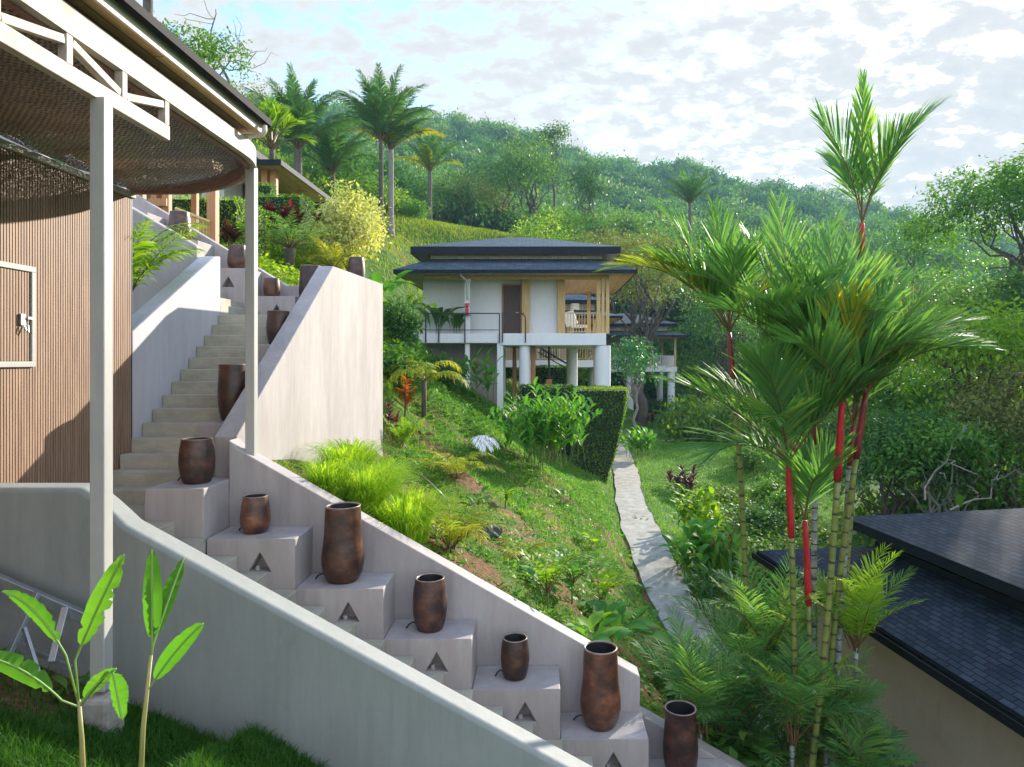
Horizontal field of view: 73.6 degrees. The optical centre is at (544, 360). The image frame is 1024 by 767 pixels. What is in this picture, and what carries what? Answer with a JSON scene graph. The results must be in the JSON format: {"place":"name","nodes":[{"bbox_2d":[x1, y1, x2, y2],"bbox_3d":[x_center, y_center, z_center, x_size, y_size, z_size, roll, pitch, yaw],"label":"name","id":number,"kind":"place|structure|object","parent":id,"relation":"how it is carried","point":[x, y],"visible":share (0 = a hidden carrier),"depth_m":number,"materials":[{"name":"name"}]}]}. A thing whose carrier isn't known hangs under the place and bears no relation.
{"place":"outdoors","nodes":[
{"label":"outdoors","id":0,"kind":"place"},
{"bbox_2d":[0,645,329,766],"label":"lawn grass","id":1,"kind":"structure","parent":0,"point":[245,750],"depth_m":4.69,"materials":[{"name":"green plant"}]},
{"bbox_2d":[0,573,84,670],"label":"metal ladder","id":2,"kind":"object","parent":1,"relation":"on","point":[65,610],"visible":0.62,"depth_m":5.15,"materials":[{"name":"metal"}]},
{"bbox_2d":[0,134,1016,766],"bbox_3d":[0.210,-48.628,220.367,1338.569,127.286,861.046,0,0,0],"label":"ground","id":3,"kind":"structure","parent":0,"point":[482,568],"depth_m":17.45,"materials":[{"name":"green plant"}]},
{"bbox_2d":[0,554,128,766],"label":"banana plant","id":4,"kind":"object","parent":3,"relation":"on","point":[14,665],"visible":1,"depth_m":3.97,"materials":[{"name":"green plant"}]},
{"bbox_2d":[0,134,203,314],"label":"stair wall","id":5,"kind":"structure","parent":3,"relation":"on","point":[146,292],"depth_m":10.46,"materials":[{"name":"paint"}]},
{"bbox_2d":[0,0,271,732],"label":"pavilion","id":6,"kind":"structure","parent":3,"relation":"on","point":[101,73],"depth_m":6.51,"materials":[{"name":"white paint"}]},
{"bbox_2d":[0,268,28,360],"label":"hatch door","id":7,"kind":"structure","parent":6,"relation":"in","point":[14,284],"depth_m":6.51,"materials":[{"name":"brown wood"}]},
{"bbox_2d":[86,159,218,242],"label":"timber terrace","id":8,"kind":"structure","parent":3,"relation":"on","point":[163,202],"depth_m":13.92,"materials":[{"name":"brown wood"}]},
{"bbox_2d":[132,217,207,292],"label":"young palm","id":9,"kind":"object","parent":3,"relation":"on","point":[141,253],"visible":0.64,"depth_m":9.29,"materials":[{"name":"green plant"}]},
{"bbox_2d":[138,549,203,766],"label":"banana plant","id":10,"kind":"object","parent":3,"relation":"on","point":[158,601],"visible":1,"depth_m":3.99,"materials":[{"name":"green plant"}]},
{"bbox_2d":[132,256,219,438],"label":"stair wall","id":11,"kind":"structure","parent":3,"relation":"on","point":[174,320],"depth_m":9.29,"materials":[{"name":"white paint"}]},
{"bbox_2d":[65,155,298,296],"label":"parapet wall","id":12,"kind":"structure","parent":3,"relation":"on","point":[140,203],"depth_m":12.80,"materials":[{"name":"paint"}]},
{"bbox_2d":[64,147,330,203],"bbox_3d":[-12.000,-5.652,24.650,7.000,4.104,5.300,0,0,0],"label":"terrace villa","id":13,"kind":"object","parent":3,"relation":"on","point":[283,176],"visible":0.21,"depth_m":23.75,"materials":[{"name":"beige paint"}]},
{"bbox_2d":[153,10,261,146],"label":"broadleaf tree","id":14,"kind":"object","parent":3,"relation":"on","point":[205,55],"visible":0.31,"depth_m":25.32,"materials":[{"name":"green plant"}]},
{"bbox_2d":[219,194,270,258],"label":"clipped hedge","id":15,"kind":"object","parent":3,"relation":"on","point":[231,210],"visible":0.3,"depth_m":15.79,"materials":[{"name":"green plant"}]},
{"bbox_2d":[244,192,316,239],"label":"clipped hedge","id":16,"kind":"object","parent":3,"relation":"on","point":[301,203],"visible":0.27,"depth_m":20.68,"materials":[{"name":"green plant"}]},
{"bbox_2d":[252,97,318,158],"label":"tall palm","id":17,"kind":"object","parent":3,"relation":"on","point":[274,112],"visible":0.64,"depth_m":30.67,"materials":[{"name":"green plant"}]},
{"bbox_2d":[0,483,591,766],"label":"parapet wall","id":18,"kind":"structure","parent":3,"relation":"on","point":[300,677],"depth_m":5.40,"materials":[{"name":"grey paint"}]},
{"bbox_2d":[263,209,331,273],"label":"pygmy date palm","id":19,"kind":"object","parent":3,"relation":"on","point":[289,251],"visible":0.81,"depth_m":17.88,"materials":[{"name":"green plant"}]},
{"bbox_2d":[215,266,382,476],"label":"stair wall","id":20,"kind":"structure","parent":3,"relation":"on","point":[320,372],"depth_m":10.74,"materials":[{"name":"paint"}]},
{"bbox_2d":[244,61,372,174],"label":"tall palm","id":21,"kind":"object","parent":3,"relation":"on","point":[304,106],"visible":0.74,"depth_m":41.17,"materials":[{"name":"green plant"}]},
{"bbox_2d":[205,221,413,370],"bbox_3d":[-6.881,-1.266,18.838,5.264,7.439,11.160,0,0,0],"label":"ground cover","id":22,"kind":"object","parent":3,"relation":"on","point":[277,267],"visible":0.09,"depth_m":17.31,"materials":[{"name":"green plant"}]},
{"bbox_2d":[288,455,367,500],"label":"fountain grass","id":23,"kind":"object","parent":3,"relation":"on","point":[327,469],"depth_m":8.09,"materials":[{"name":"green plant"}]},
{"bbox_2d":[279,110,380,219],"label":"tall palm","id":24,"kind":"object","parent":3,"relation":"on","point":[335,149],"visible":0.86,"depth_m":45.43,"materials":[{"name":"green plant"}]},
{"bbox_2d":[301,179,392,270],"bbox_3d":[-5.973,-4.100,21.047,2.823,3.093,2.839,0,0,0],"label":"variegated shrub","id":25,"kind":"object","parent":3,"relation":"on","point":[348,223],"visible":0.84,"depth_m":20.62,"materials":[{"name":"beige plant"}]},
{"bbox_2d":[296,436,406,468],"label":"fountain grass","id":26,"kind":"object","parent":3,"relation":"on","point":[346,450],"depth_m":9.52,"materials":[{"name":"green plant"}]},
{"bbox_2d":[306,459,422,518],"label":"fountain grass","id":27,"kind":"object","parent":3,"relation":"on","point":[372,483],"depth_m":8.36,"materials":[{"name":"green plant"}]},
{"bbox_2d":[320,62,440,237],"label":"tall palm","id":28,"kind":"object","parent":3,"relation":"on","point":[383,117],"visible":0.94,"depth_m":49.13,"materials":[{"name":"green plant"}]},
{"bbox_2d":[343,82,445,240],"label":"tall palm","id":29,"kind":"object","parent":3,"relation":"on","point":[391,140],"visible":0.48,"depth_m":51.82,"materials":[{"name":"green plant"}]},
{"bbox_2d":[383,292,429,345],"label":"leafy shrub","id":30,"kind":"object","parent":3,"relation":"on","point":[393,321],"visible":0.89,"depth_m":21.58,"materials":[{"name":"green plant"}]},
{"bbox_2d":[341,480,480,544],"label":"fountain grass","id":31,"kind":"object","parent":3,"relation":"on","point":[410,515],"depth_m":8.34,"materials":[{"name":"green plant"}]},
{"bbox_2d":[113,212,726,766],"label":"garden staircase","id":32,"kind":"structure","parent":3,"relation":"on","point":[149,488],"depth_m":7.10,"materials":[{"name":"paint"}]},
{"bbox_2d":[177,437,214,483],"bbox_3d":[-3.763,1.071,7.355,0.387,0.475,0.360,0,0,-21],"label":"clay pot","id":33,"kind":"object","parent":32,"relation":"on","point":[196,460],"visible":1,"depth_m":7.22,"materials":[{"name":"brown ceramic"}]},
{"bbox_2d":[217,364,244,420],"bbox_3d":[-3.985,0.398,8.720,0.360,0.720,0.360,0,0,-43],"label":"clay pot","id":34,"kind":"object","parent":32,"relation":"on","point":[231,383],"visible":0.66,"depth_m":8.57,"materials":[{"name":"brown ceramic"}]},
{"bbox_2d":[239,493,270,533],"bbox_3d":[-3.083,1.626,7.272,0.304,0.390,0.309,0,0,-29],"label":"clay pot","id":35,"kind":"object","parent":32,"relation":"on","point":[255,515],"visible":1,"depth_m":7.16,"materials":[{"name":"brown ceramic"}]},
{"bbox_2d":[315,502,364,584],"bbox_3d":[-2.150,1.934,7.270,0.445,0.800,0.445,0,0,-40],"label":"clay pot","id":36,"kind":"object","parent":32,"relation":"on","point":[342,557],"visible":1,"depth_m":7.11,"materials":[{"name":"brown ceramic"}]},
{"bbox_2d":[406,573,446,632],"bbox_3d":[-1.224,2.575,7.269,0.365,0.545,0.366,0,0,43],"label":"clay pot","id":37,"kind":"object","parent":32,"relation":"on","point":[429,602],"visible":1,"depth_m":7.13,"materials":[{"name":"brown ceramic"}]},
{"bbox_2d":[495,632,528,680],"bbox_3d":[-0.321,3.150,7.269,0.308,0.420,0.305,0,0,-44],"label":"clay pot","id":38,"kind":"object","parent":32,"relation":"on","point":[514,656],"visible":1,"depth_m":7.16,"materials":[{"name":"brown ceramic"}]},
{"bbox_2d":[573,640,620,731],"bbox_3d":[0.586,3.458,7.268,0.446,0.830,0.435,0,0,-24],"label":"clay pot","id":39,"kind":"object","parent":32,"relation":"on","point":[600,700],"visible":1,"depth_m":7.11,"materials":[{"name":"brown ceramic"}]},
{"bbox_2d":[663,700,697,766],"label":"clay pot","id":40,"kind":"object","parent":32,"relation":"on","point":[680,742],"visible":1,"depth_m":7.13,"materials":[{"name":"brown ceramic"}]},
{"bbox_2d":[312,208,535,394],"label":"mound grass","id":41,"kind":"structure","parent":3,"relation":"on","point":[438,224],"depth_m":58.55,"materials":[{"name":"green plant"}]},
{"bbox_2d":[384,358,468,418],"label":"young palm","id":42,"kind":"object","parent":3,"relation":"on","point":[421,368],"visible":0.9,"depth_m":18.71,"materials":[{"name":"green plant"}]},
{"bbox_2d":[394,126,460,219],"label":"tall palm","id":43,"kind":"object","parent":3,"relation":"on","point":[429,156],"visible":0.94,"depth_m":71.44,"materials":[{"name":"green plant"}]},
{"bbox_2d":[229,438,639,711],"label":"parapet wall","id":44,"kind":"structure","parent":3,"relation":"on","point":[494,611],"depth_m":7.55,"materials":[{"name":"paint"}]},
{"bbox_2d":[405,167,485,221],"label":"broadleaf tree","id":45,"kind":"object","parent":3,"relation":"on","point":[444,188],"visible":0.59,"depth_m":87.40,"materials":[{"name":"green plant"}]},
{"bbox_2d":[383,303,512,445],"bbox_3d":[-3.848,0.088,23.911,5.264,5.199,10.748,0,0,0],"label":"ground cover","id":46,"kind":"object","parent":3,"relation":"on","point":[474,412],"visible":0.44,"depth_m":21.54,"materials":[{"name":"green plant"}]},
{"bbox_2d":[429,497,518,551],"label":"young palm","id":47,"kind":"object","parent":3,"relation":"on","point":[459,532],"visible":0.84,"depth_m":8.94,"materials":[{"name":"green plant"}]},
{"bbox_2d":[274,337,677,718],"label":"slope grass","id":48,"kind":"structure","parent":3,"relation":"on","point":[527,586],"depth_m":14.32,"materials":[{"name":"green plant"}]},
{"bbox_2d":[436,166,516,226],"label":"broadleaf tree","id":49,"kind":"object","parent":3,"relation":"on","point":[481,191],"visible":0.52,"depth_m":90.79,"materials":[{"name":"green plant"}]},
{"bbox_2d":[449,131,560,232],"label":"broadleaf tree","id":50,"kind":"object","parent":3,"relation":"on","point":[513,178],"visible":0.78,"depth_m":98.64,"materials":[{"name":"green plant"}]},
{"bbox_2d":[393,237,636,472],"bbox_3d":[-1.283,-0.358,33.800,10.432,11.516,9.200,0,0,0],"label":"hillside villa","id":51,"kind":"object","parent":3,"relation":"on","point":[512,291],"visible":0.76,"depth_m":30.57,"materials":[{"name":"white paint"}]},
{"bbox_2d":[490,129,576,217],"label":"broadleaf tree","id":52,"kind":"object","parent":3,"relation":"on","point":[532,205],"visible":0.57,"depth_m":103.03,"materials":[{"name":"green plant"}]},
{"bbox_2d":[69,108,1007,358],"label":"hillside forest","id":53,"kind":"object","parent":3,"relation":"on","point":[492,219],"visible":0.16,"depth_m":96.92,"materials":[{"name":"green plant"}]},
{"bbox_2d":[490,377,602,471],"bbox_3d":[0.051,1.737,19.930,3.486,2.582,3.977,0,0,0],"label":"ginger plant","id":54,"kind":"object","parent":3,"relation":"on","point":[541,424],"visible":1,"depth_m":19.42,"materials":[{"name":"green plant"}]},
{"bbox_2d":[500,544,592,609],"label":"feathery sapling","id":55,"kind":"object","parent":3,"relation":"on","point":[547,576],"visible":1,"depth_m":8.86,"materials":[{"name":"green plant"}]},
{"bbox_2d":[76,134,1023,512],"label":"thicket","id":56,"kind":"object","parent":3,"relation":"on","point":[698,410],"visible":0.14,"depth_m":49.34,"materials":[{"name":"green plant"}]},
{"bbox_2d":[503,294,622,385],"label":"hillside villa","id":57,"kind":"object","parent":3,"relation":"on","point":[570,299],"visible":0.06,"depth_m":43.10,"materials":[{"name":"white paint"}]},
{"bbox_2d":[554,154,616,221],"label":"broadleaf tree","id":58,"kind":"object","parent":3,"relation":"on","point":[587,182],"visible":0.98,"depth_m":104.55,"materials":[{"name":"green plant"}]},
{"bbox_2d":[571,385,629,483],"bbox_3d":[2.211,3.150,28.293,2.356,4.300,2.842,0,0,0],"label":"clipped hedge","id":59,"kind":"object","parent":3,"relation":"on","point":[601,443],"visible":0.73,"depth_m":27.08,"materials":[{"name":"green plant"}]},
{"bbox_2d":[577,600,672,646],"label":"broad leaf plant","id":60,"kind":"object","parent":3,"relation":"on","point":[619,612],"visible":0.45,"depth_m":9.83,"materials":[{"name":"green plant"}]},
{"bbox_2d":[383,331,871,630],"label":"bank grass","id":61,"kind":"structure","parent":3,"relation":"on","point":[682,447],"depth_m":21.86,"materials":[{"name":"green plant"}]},
{"bbox_2d":[238,87,1023,295],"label":"forest","id":62,"kind":"object","parent":3,"relation":"on","point":[632,186],"visible":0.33,"depth_m":269.07,"materials":[{"name":"green plant"}]},
{"bbox_2d":[580,313,688,412],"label":"hillside villa","id":63,"kind":"object","parent":3,"relation":"on","point":[617,328],"visible":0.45,"depth_m":60.27,"materials":[{"name":"white paint"}]},
{"bbox_2d":[606,334,668,427],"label":"broadleaf tree","id":64,"kind":"object","parent":3,"relation":"on","point":[634,354],"visible":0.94,"depth_m":43.83,"materials":[{"name":"green plant"}]},
{"bbox_2d":[582,227,703,424],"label":"broadleaf tree","id":65,"kind":"object","parent":3,"relation":"on","point":[635,330],"visible":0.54,"depth_m":55.40,"materials":[{"name":"green plant"}]},
{"bbox_2d":[655,167,722,321],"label":"tall palm","id":66,"kind":"object","parent":3,"relation":"on","point":[689,189],"visible":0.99,"depth_m":84.52,"materials":[{"name":"green plant"}]},
{"bbox_2d":[640,706,746,766],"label":"parapet wall","id":67,"kind":"structure","parent":3,"relation":"on","point":[654,724],"depth_m":7.55,"materials":[{"name":"paint"}]},
{"bbox_2d":[664,483,726,534],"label":"ginger plant","id":68,"kind":"object","parent":3,"relation":"on","point":[702,509],"visible":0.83,"depth_m":21.04,"materials":[{"name":"green plant"}]},
{"bbox_2d":[595,193,803,717],"bbox_3d":[2.052,1.856,9.179,2.841,8.422,2.272,0,0,-25],"label":"red stem palm","id":69,"kind":"object","parent":3,"relation":"on","point":[744,256],"visible":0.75,"depth_m":9.09,"materials":[{"name":"green plant"}]},
{"bbox_2d":[658,516,740,578],"bbox_3d":[3.829,4.802,17.379,1.915,1.479,2.086,0,0,-44],"label":"ginger plant","id":70,"kind":"object","parent":3,"relation":"on","point":[696,541],"visible":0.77,"depth_m":17.25,"materials":[{"name":"green plant"}]},
{"bbox_2d":[631,604,790,740],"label":"sucker palm","id":71,"kind":"object","parent":3,"relation":"on","point":[707,692],"visible":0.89,"depth_m":8.06,"materials":[{"name":"green plant"}]},
{"bbox_2d":[638,610,793,744],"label":"sucker palm","id":72,"kind":"object","parent":3,"relation":"on","point":[732,709],"visible":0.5,"depth_m":8.21,"materials":[{"name":"green plant"}]},
{"bbox_2d":[682,556,751,622],"bbox_3d":[3.841,5.080,15.098,1.609,1.217,1.643,0,0,18],"label":"ginger plant","id":73,"kind":"object","parent":3,"relation":"on","point":[704,588],"visible":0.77,"depth_m":15.22,"materials":[{"name":"green plant"}]},
{"bbox_2d":[673,288,765,395],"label":"broadleaf tree","id":74,"kind":"object","parent":3,"relation":"on","point":[708,316],"visible":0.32,"depth_m":62.04,"materials":[{"name":"green plant"}]},
{"bbox_2d":[699,518,741,597],"bbox_3d":[4.321,4.823,16.740,1.159,1.739,1.282,0,0,21],"label":"heliconia","id":75,"kind":"object","parent":3,"relation":"on","point":[723,563],"visible":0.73,"depth_m":16.61,"materials":[{"name":"green plant"}]},
{"bbox_2d":[662,592,828,741],"bbox_3d":[2.568,4.261,8.920,2.132,2.448,2.402,0,0,22],"label":"sucker palm","id":76,"kind":"object","parent":3,"relation":"on","point":[750,643],"visible":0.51,"depth_m":8.88,"materials":[{"name":"green plant"}]},
{"bbox_2d":[669,480,840,660],"bbox_3d":[6.756,5.595,20.850,7.066,1.475,17.336,0,0,0],"label":"ground cover","id":77,"kind":"object","parent":3,"relation":"on","point":[763,543],"visible":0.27,"depth_m":22.33,"materials":[{"name":"green plant"}]},
{"bbox_2d":[645,641,867,766],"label":"ground cover","id":78,"kind":"object","parent":3,"relation":"on","point":[732,749],"visible":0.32,"depth_m":8.29,"materials":[{"name":"green plant"}]},
{"bbox_2d":[713,702,835,766],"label":"sucker palm","id":79,"kind":"object","parent":3,"relation":"on","point":[767,752],"visible":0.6,"depth_m":8.14,"materials":[{"name":"green plant"}]},
{"bbox_2d":[646,330,911,764],"bbox_3d":[2.543,2.721,7.741,2.796,6.252,1.843,0,0,0],"label":"red stem palm","id":80,"kind":"object","parent":3,"relation":"on","point":[786,390],"visible":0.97,"depth_m":7.71,"materials":[{"name":"green plant"}]},
{"bbox_2d":[660,187,912,765],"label":"red stem palm","id":81,"kind":"object","parent":3,"relation":"on","point":[782,291],"visible":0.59,"depth_m":8.29,"materials":[{"name":"green plant"}]},
{"bbox_2d":[703,546,870,740],"bbox_3d":[3.087,4.098,8.886,1.993,3.134,1.921,0,0,17],"label":"sucker palm","id":82,"kind":"object","parent":3,"relation":"on","point":[748,611],"visible":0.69,"depth_m":8.91,"materials":[{"name":"green plant"}]},
{"bbox_2d":[704,621,874,766],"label":"sucker palm","id":83,"kind":"object","parent":3,"relation":"on","point":[793,707],"visible":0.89,"depth_m":7.83,"materials":[{"name":"green plant"}]},
{"bbox_2d":[742,426,861,766],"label":"red stem palm","id":84,"kind":"object","parent":3,"relation":"on","point":[809,479],"visible":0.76,"depth_m":8.18,"materials":[{"name":"green plant"}]},
{"bbox_2d":[758,643,895,766],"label":"sucker palm","id":85,"kind":"object","parent":3,"relation":"on","point":[865,696],"visible":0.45,"depth_m":8.17,"materials":[{"name":"green plant"}]},
{"bbox_2d":[747,295,916,744],"bbox_3d":[3.573,2.570,9.121,2.284,6.902,2.348,0,0,0],"label":"red stem palm","id":86,"kind":"object","parent":3,"relation":"on","point":[814,513],"visible":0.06,"depth_m":8.83,"materials":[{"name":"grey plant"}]},
{"bbox_2d":[773,543,927,745],"bbox_3d":[3.781,4.137,8.575,1.780,3.881,1.295,0,0,19],"label":"sucker palm","id":87,"kind":"object","parent":3,"relation":"on","point":[873,594],"visible":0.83,"depth_m":8.46,"materials":[{"name":"green plant"}]},
{"bbox_2d":[742,224,976,766],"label":"red stem palm","id":88,"kind":"object","parent":3,"relation":"on","point":[835,346],"visible":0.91,"depth_m":7.61,"materials":[{"name":"green plant"}]},
{"bbox_2d":[808,695,925,766],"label":"sucker palm","id":89,"kind":"object","parent":3,"relation":"on","point":[866,748],"visible":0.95,"depth_m":7.65,"materials":[{"name":"green plant"}]},
{"bbox_2d":[805,68,950,639],"bbox_3d":[4.173,1.128,8.764,1.552,9.852,1.626,0,0,-44],"label":"red stem palm","id":90,"kind":"object","parent":3,"relation":"on","point":[861,176],"visible":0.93,"depth_m":8.64,"materials":[{"name":"green plant"}]},
{"bbox_2d":[805,321,962,765],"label":"red stem palm","id":91,"kind":"object","parent":3,"relation":"on","point":[839,638],"visible":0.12,"depth_m":8.59,"materials":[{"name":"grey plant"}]},
{"bbox_2d":[751,508,1023,766],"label":"villa","id":92,"kind":"object","parent":3,"relation":"on","point":[947,660],"visible":0.75,"depth_m":8.99,"materials":[{"name":"tile"}]},
{"bbox_2d":[785,218,1002,766],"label":"red stem palm","id":93,"kind":"object","parent":3,"relation":"on","point":[897,306],"visible":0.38,"depth_m":8.37,"materials":[{"name":"green plant"}]},
{"bbox_2d":[827,318,975,490],"bbox_3d":[13.891,2.349,26.970,5.700,8.971,5.968,0,0,16],"label":"broadleaf tree","id":94,"kind":"object","parent":3,"relation":"on","point":[884,393],"visible":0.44,"depth_m":25.89,"materials":[{"name":"green plant"}]},
{"bbox_2d":[821,400,984,514],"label":"broadleaf tree","id":95,"kind":"object","parent":3,"relation":"on","point":[880,431],"visible":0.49,"depth_m":21.54,"materials":[{"name":"green plant"}]},
{"bbox_2d":[853,203,971,305],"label":"broadleaf tree","id":96,"kind":"object","parent":3,"relation":"on","point":[907,254],"visible":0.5,"depth_m":87.33,"materials":[{"name":"green plant"}]},
{"bbox_2d":[823,457,1023,545],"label":"undergrowth","id":97,"kind":"object","parent":3,"relation":"on","point":[990,504],"visible":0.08,"depth_m":23.11,"materials":[{"name":"green plant"}]},
{"bbox_2d":[845,393,1023,512],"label":"broadleaf tree","id":98,"kind":"object","parent":3,"relation":"on","point":[969,441],"visible":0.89,"depth_m":20.26,"materials":[{"name":"green plant"}]},
{"bbox_2d":[875,288,1023,510],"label":"broadleaf tree","id":99,"kind":"object","parent":3,"relation":"on","point":[1001,328],"visible":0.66,"depth_m":23.39,"materials":[{"name":"green plant"}]},
{"bbox_2d":[884,142,1023,289],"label":"broadleaf tree","id":100,"kind":"object","parent":3,"relation":"on","point":[1010,189],"visible":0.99,"depth_m":43.23,"materials":[{"name":"green plant"}]},
{"bbox_2d":[901,265,1023,417],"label":"broadleaf tree","id":101,"kind":"object","parent":3,"relation":"on","point":[948,302],"visible":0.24,"depth_m":39.75,"materials":[{"name":"green plant"}]},
{"bbox_2d":[917,350,1023,508],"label":"broadleaf tree","id":102,"kind":"object","parent":3,"relation":"on","point":[1013,423],"visible":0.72,"depth_m":21.53,"materials":[{"name":"green plant"}]},
{"bbox_2d":[945,255,1023,383],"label":"broadleaf tree","id":103,"kind":"object","parent":3,"relation":"on","point":[1005,283],"visible":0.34,"depth_m":36.84,"materials":[{"name":"green plant"}]},
{"bbox_2d":[135,0,1023,236],"label":"sky","id":104,"kind":"structure","parent":0,"point":[730,83],"materials":[{"name":"white"}]},
{"bbox_2d":[612,444,783,733],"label":"path","id":105,"kind":"structure","parent":0,"point":[658,570],"depth_m":18.71,"materials":[{"name":"concrete"}]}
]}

